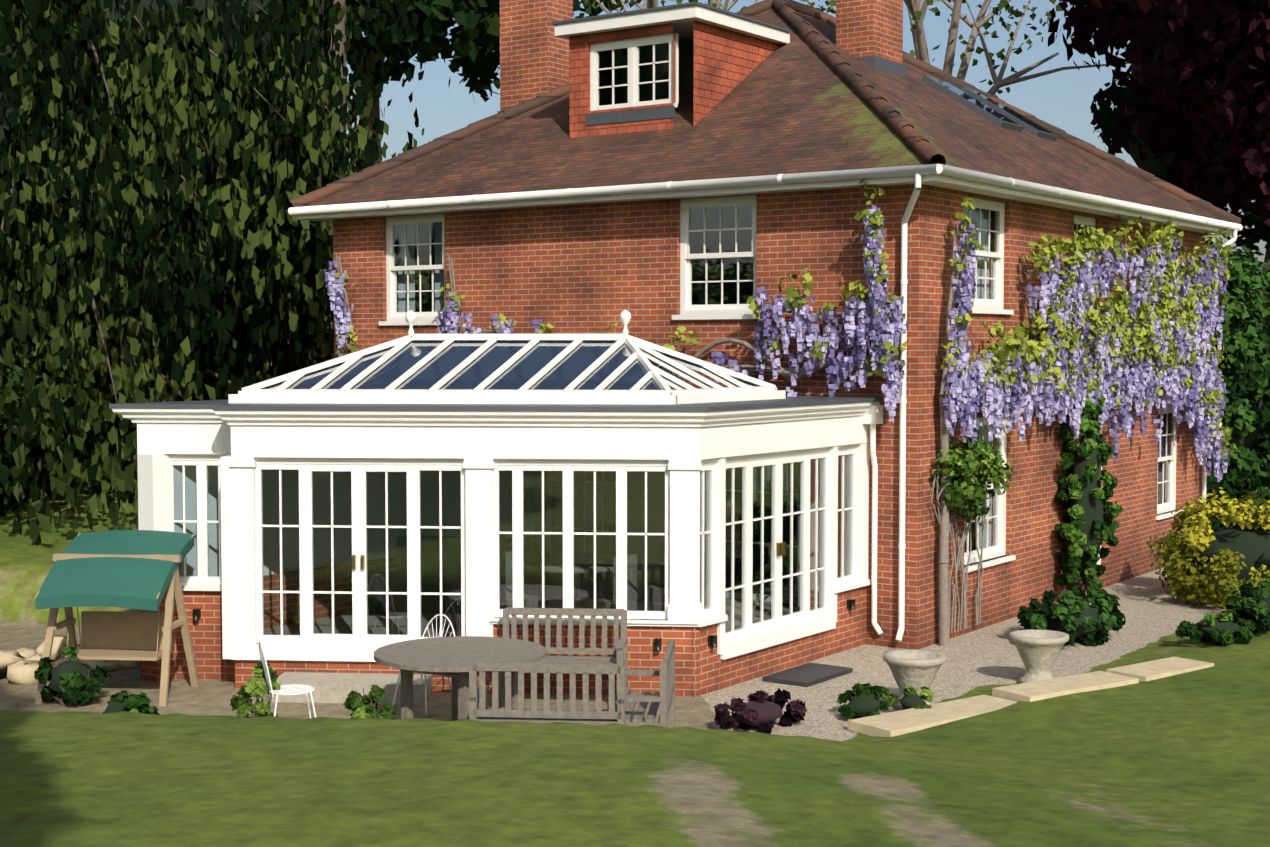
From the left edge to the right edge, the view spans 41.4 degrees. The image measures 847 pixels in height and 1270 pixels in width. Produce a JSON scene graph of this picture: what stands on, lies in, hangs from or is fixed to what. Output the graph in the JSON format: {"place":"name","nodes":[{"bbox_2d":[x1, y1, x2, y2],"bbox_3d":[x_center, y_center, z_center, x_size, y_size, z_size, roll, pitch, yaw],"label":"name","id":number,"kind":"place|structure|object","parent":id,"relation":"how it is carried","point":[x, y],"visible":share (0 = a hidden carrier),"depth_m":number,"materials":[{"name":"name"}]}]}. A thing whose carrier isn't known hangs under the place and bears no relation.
{"place":"outdoors","nodes":[
{"label":"outdoors","id":0,"kind":"place"},
{"bbox_2d":[498,607,627,706],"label":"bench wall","id":1,"kind":"structure","parent":0,"point":[619,649],"depth_m":16.98,"materials":[{"name":"grey wood"}]},
{"bbox_2d":[0,364,1269,846],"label":"ground","id":2,"kind":"structure","parent":0,"point":[1180,760],"depth_m":11.83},
{"bbox_2d":[0,286,105,515],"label":"tree","id":3,"kind":"object","parent":2,"relation":"on","point":[16,375],"visible":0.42,"depth_m":26.25,"materials":[{"name":"green plant"}]},
{"bbox_2d":[0,635,139,684],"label":"rockery","id":4,"kind":"object","parent":2,"relation":"on","point":[20,665],"visible":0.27,"depth_m":18.26,"materials":[{"name":"yellow stone"}]},
{"bbox_2d":[34,645,112,705],"bbox_3d":[-5.639,2.557,16.862,0.724,0.676,0.617,1,3,16],"label":"plant","id":5,"kind":"object","parent":2,"relation":"on","point":[72,680],"visible":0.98,"depth_m":16.72,"materials":[{"name":"green plant"}]},
{"bbox_2d":[35,530,198,705],"bbox_3d":[-5.299,1.984,17.230,1.350,1.670,1.108,0,3,5],"label":"swing seat","id":6,"kind":"object","parent":2,"relation":"on","point":[135,569],"visible":0.96,"depth_m":17.14,"materials":[{"name":"teal fabric"}]},
{"bbox_2d":[98,690,159,714],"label":"plant","id":7,"kind":"object","parent":2,"relation":"on","point":[121,701],"visible":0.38,"depth_m":15.24,"materials":[{"name":"green plant"}]},
{"bbox_2d":[0,0,430,544],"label":"cedar tree","id":8,"kind":"object","parent":2,"relation":"on","point":[163,163],"visible":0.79,"depth_m":27.05,"materials":[{"name":"green plant"}]},
{"bbox_2d":[230,662,280,717],"bbox_3d":[-3.483,2.568,15.424,0.450,0.765,0.447,-1,3,-17],"label":"plant","id":9,"kind":"object","parent":2,"relation":"on","point":[243,705],"visible":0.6,"depth_m":15.35,"materials":[{"name":"green plant"}]},
{"bbox_2d":[259,641,315,717],"bbox_3d":[-3.169,2.425,15.373,0.516,0.909,0.493,-1,3,-20],"label":"white chair","id":10,"kind":"object","parent":2,"relation":"on","point":[293,688],"visible":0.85,"depth_m":15.30,"materials":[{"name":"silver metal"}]},
{"bbox_2d":[307,0,323,340],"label":"pine tree","id":11,"kind":"object","parent":2,"relation":"on","point":[321,6],"visible":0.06,"depth_m":51.22,"materials":[{"name":"green plant"}]},
{"bbox_2d":[281,0,414,116],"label":"tree","id":12,"kind":"object","parent":2,"relation":"on","point":[361,42],"depth_m":61.44,"materials":[{"name":"green plant"}]},
{"bbox_2d":[269,672,432,704],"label":"step","id":13,"kind":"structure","parent":2,"relation":"on","point":[334,687],"depth_m":16.90,"materials":[{"name":"stone"}]},
{"bbox_2d":[322,0,407,359],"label":"pine tree","id":14,"kind":"object","parent":2,"relation":"on","point":[340,26],"visible":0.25,"depth_m":44.36,"materials":[{"name":"green plant"}]},
{"bbox_2d":[343,685,395,719],"bbox_3d":[-2.448,2.659,15.412,0.464,0.542,0.474,2,3,35],"label":"plant","id":15,"kind":"object","parent":2,"relation":"on","point":[365,706],"visible":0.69,"depth_m":15.38,"materials":[{"name":"green plant"}]},
{"bbox_2d":[392,614,454,715],"bbox_3d":[-2.079,2.365,16.625,0.493,0.909,0.524,2,3,35],"label":"white chair","id":16,"kind":"object","parent":2,"relation":"on","point":[450,623],"visible":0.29,"depth_m":16.69,"materials":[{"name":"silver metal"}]},
{"bbox_2d":[374,636,546,720],"bbox_3d":[-1.618,2.489,15.613,1.600,0.755,1.600,2,3,35],"label":"garden table","id":17,"kind":"object","parent":2,"relation":"on","point":[453,657],"visible":0.88,"depth_m":15.49,"materials":[{"name":"grey wood"}]},
{"bbox_2d":[324,0,619,164],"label":"tree","id":18,"kind":"object","parent":2,"relation":"on","point":[474,34],"visible":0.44,"depth_m":64.11,"materials":[{"name":"green plant"}]},
{"bbox_2d":[140,536,865,696],"bbox_3d":[-1.328,2.414,19.144,5.541,1.370,6.412,2,3,35],"label":"conservatory brick base","id":19,"kind":"object","parent":2,"relation":"on","point":[702,667],"visible":0.12,"depth_m":17.97,"materials":[{"name":"red brick"}]},
{"bbox_2d":[137,442,871,661],"bbox_3d":[-1.297,1.324,19.061,5.556,2.115,6.429,2,3,35],"label":"orangery joinery","id":20,"kind":"object","parent":19,"relation":"on","point":[249,522],"visible":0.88,"depth_m":17.47,"materials":[{"name":"white wood"}]},
{"bbox_2d":[109,395,881,459],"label":"conservatory cornice","id":21,"kind":"structure","parent":20,"relation":"on","point":[699,431],"depth_m":17.26,"materials":[{"name":"white wood"}]},
{"bbox_2d":[228,310,785,404],"bbox_3d":[-1.296,-0.757,18.669,5.931,1.010,2.017,0,3,5],"label":"lantern","id":22,"kind":"object","parent":21,"relation":"on","point":[565,363],"visible":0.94,"depth_m":18.17,"materials":[{"name":"white paint"}]},
{"bbox_2d":[862,405,882,634],"bbox_3d":[2.824,1.151,19.917,0.206,2.739,0.200,2,3,35],"label":"downspout","id":23,"kind":"object","parent":20,"relation":"attached to","point":[872,416],"visible":0.98,"depth_m":19.94,"materials":[{"name":"white plastic"}]},
{"bbox_2d":[193,599,854,650],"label":"wall lights","id":24,"kind":"object","parent":19,"relation":"attached to","point":[712,641],"depth_m":17.31,"materials":[{"name":"grey metal"}]},
{"bbox_2d":[249,386,846,636],"bbox_3d":[-1.097,0.945,19.192,5.253,2.740,5.954,2,3,35],"label":"orangery interior","id":25,"kind":"object","parent":2,"relation":"on","point":[636,493],"depth_m":20.10,"materials":[{"name":"white"}]},
{"bbox_2d":[469,662,629,724],"bbox_3d":[-0.719,2.461,14.333,1.320,0.930,0.500,0,3,5],"label":"garden bench","id":26,"kind":"object","parent":2,"relation":"on","point":[598,715],"visible":0.88,"depth_m":14.08,"materials":[{"name":"grey wood"}]},
{"bbox_2d":[607,639,674,727],"bbox_3d":[0.065,2.444,14.720,0.500,0.930,1.170,0,3,5],"label":"armchair","id":27,"kind":"object","parent":2,"relation":"on","point":[664,698],"visible":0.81,"depth_m":14.42,"materials":[{"name":"grey wood"}]},
{"bbox_2d":[575,0,835,18],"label":"bare tree","id":28,"kind":"object","parent":2,"relation":"on","point":[654,3],"visible":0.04,"depth_m":55.02,"materials":[{"name":"grey plant"}]},
{"bbox_2d":[714,688,807,733],"bbox_3d":[1.173,2.737,15.814,0.690,0.444,1.146,2,3,35],"label":"heuchera","id":29,"kind":"object","parent":2,"relation":"on","point":[761,711],"visible":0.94,"depth_m":15.73,"materials":[{"name":"purple plant"}]},
{"bbox_2d":[288,164,1242,641],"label":"house eaves","id":30,"kind":"object","parent":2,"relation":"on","point":[978,182],"visible":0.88,"depth_m":21.18,"materials":[{"name":"white plastic"}]},
{"bbox_2d":[930,435,1013,636],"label":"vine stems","id":31,"kind":"object","parent":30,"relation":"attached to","point":[973,469],"visible":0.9,"depth_m":20.30,"materials":[{"name":"green plant"}]},
{"bbox_2d":[922,75,1057,140],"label":"rooflights","id":32,"kind":"object","parent":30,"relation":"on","point":[996,112],"visible":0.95,"depth_m":26.07,"materials":[{"name":"blue glass"}]},
{"bbox_2d":[1041,256,1054,282],"bbox_3d":[5.559,-2.071,22.638,0.100,0.360,0.250,2,3,35],"label":"alarm box","id":33,"kind":"object","parent":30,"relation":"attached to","point":[1050,272],"depth_m":22.58,"materials":[{"name":"white plastic"}]},
{"bbox_2d":[1055,395,1123,597],"bbox_3d":[6.291,1.100,23.376,0.756,3.077,1.650,2,3,35],"label":"climber shrub","id":34,"kind":"object","parent":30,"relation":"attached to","point":[1090,526],"visible":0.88,"depth_m":23.11,"materials":[{"name":"green plant"}]},
{"bbox_2d":[323,179,1236,645],"bbox_3d":[3.578,-0.296,23.206,7.242,5.611,15.072,11,11,76],"label":"wisteria vine","id":35,"kind":"object","parent":2,"relation":"on","point":[1153,345],"visible":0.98,"depth_m":22.37,"materials":[{"name":"purple plant"}]},
{"bbox_2d":[762,662,852,686],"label":"slab","id":36,"kind":"structure","parent":2,"relation":"on","point":[808,674],"depth_m":18.09,"materials":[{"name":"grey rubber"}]},
{"bbox_2d":[837,682,889,719],"bbox_3d":[2.208,2.695,16.212,0.540,0.396,0.473,0,3,-9],"label":"green plant","id":37,"kind":"object","parent":2,"relation":"on","point":[862,703],"visible":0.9,"depth_m":16.11,"materials":[{"name":"green plant"}]},
{"bbox_2d":[887,686,933,709],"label":"green plant","id":38,"kind":"object","parent":2,"relation":"on","point":[911,699],"visible":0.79,"depth_m":16.30,"materials":[{"name":"green plant"}]},
{"bbox_2d":[883,649,945,709],"bbox_3d":[2.762,2.552,16.647,0.620,0.530,0.620,2,3,35],"label":"urn","id":39,"kind":"object","parent":2,"relation":"on","point":[916,669],"visible":0.69,"depth_m":16.48,"materials":[{"name":"stone"}]},
{"bbox_2d":[795,0,1130,97],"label":"bare tree","id":40,"kind":"object","parent":2,"relation":"on","point":[917,9],"visible":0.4,"depth_m":57.26,"materials":[{"name":"grey plant"}]},
{"bbox_2d":[848,657,1213,736],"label":"stone slabs","id":41,"kind":"structure","parent":2,"relation":"on","point":[895,723],"depth_m":16.63,"materials":[{"name":"beige stone"}]},
{"bbox_2d":[1009,629,1068,683],"bbox_3d":[4.274,2.494,17.803,0.620,0.530,0.620,2,3,35],"label":"urn","id":42,"kind":"object","parent":2,"relation":"on","point":[1039,650],"visible":0.9,"depth_m":17.66,"materials":[{"name":"stone"}]},
{"bbox_2d":[1016,590,1125,646],"bbox_3d":[5.218,2.377,20.320,1.314,0.783,1.631,2,3,35],"label":"geranium shrub","id":43,"kind":"object","parent":2,"relation":"on","point":[1076,615],"visible":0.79,"depth_m":20.05,"materials":[{"name":"green plant"}]},
{"bbox_2d":[1046,0,1269,246],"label":"copper beech tree","id":44,"kind":"object","parent":2,"relation":"on","point":[1201,68],"visible":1,"depth_m":45.95,"materials":[{"name":"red plant"}]},
{"bbox_2d":[1090,15,1269,436],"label":"green tree","id":45,"kind":"object","parent":2,"relation":"on","point":[1154,167],"visible":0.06,"depth_m":59.69,"materials":[{"name":"green plant"}]},
{"bbox_2d":[1146,487,1269,608],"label":"yellow shrub","id":46,"kind":"object","parent":2,"relation":"on","point":[1236,551],"visible":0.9,"depth_m":23.07,"materials":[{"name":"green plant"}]},
{"bbox_2d":[1175,610,1257,645],"bbox_3d":[6.829,2.407,19.721,0.866,0.482,1.057,2,3,35],"label":"geranium shrub","id":47,"kind":"object","parent":2,"relation":"on","point":[1224,628],"visible":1,"depth_m":19.54,"materials":[{"name":"green plant"}]},
{"bbox_2d":[1201,241,1269,535],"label":"conifer shrub","id":48,"kind":"object","parent":2,"relation":"on","point":[1245,377],"visible":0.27,"depth_m":30.02,"materials":[{"name":"green plant"}]},
{"bbox_2d":[1210,579,1264,601],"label":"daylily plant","id":49,"kind":"object","parent":2,"relation":"on","point":[1238,586],"visible":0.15,"depth_m":21.98,"materials":[{"name":"green plant"}]},
{"bbox_2d":[1226,578,1269,634],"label":"geranium shrub","id":50,"kind":"object","parent":2,"relation":"on","point":[1255,609],"visible":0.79,"depth_m":20.28,"materials":[{"name":"green plant"}]},
{"bbox_2d":[333,184,1204,648],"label":"house walls","id":51,"kind":"structure","parent":0,"point":[587,268],"depth_m":21.89,"materials":[{"name":"red brick"}]},
{"bbox_2d":[306,8,1227,221],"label":"house roof","id":52,"kind":"structure","parent":51,"relation":"on","point":[797,104],"depth_m":22.86,"materials":[{"name":"brown tile"}]},
{"bbox_2d":[551,1,790,137],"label":"dormer","id":53,"kind":"object","parent":52,"relation":"on","point":[711,57],"visible":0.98,"depth_m":23.27,"materials":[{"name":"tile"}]},
{"bbox_2d":[497,0,904,112],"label":"chimneys","id":54,"kind":"object","parent":52,"relation":"on","point":[534,56],"visible":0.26,"depth_m":25.53,"materials":[{"name":"brick"}]},
{"bbox_2d":[291,0,1240,223],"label":"roof ridge tiles","id":55,"kind":"object","parent":52,"relation":"on","point":[909,135],"visible":0.6,"depth_m":25.24,"materials":[{"name":"brown tile"}]},
{"bbox_2d":[378,195,1183,604],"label":"house windows","id":56,"kind":"structure","parent":51,"relation":"in","point":[716,257],"depth_m":22.26,"materials":[{"name":"white wood"}]},
{"bbox_2d":[271,0,1266,363],"label":"sky","id":57,"kind":"structure","parent":0,"point":[1063,99],"materials":[{"name":"blue"}]}
]}

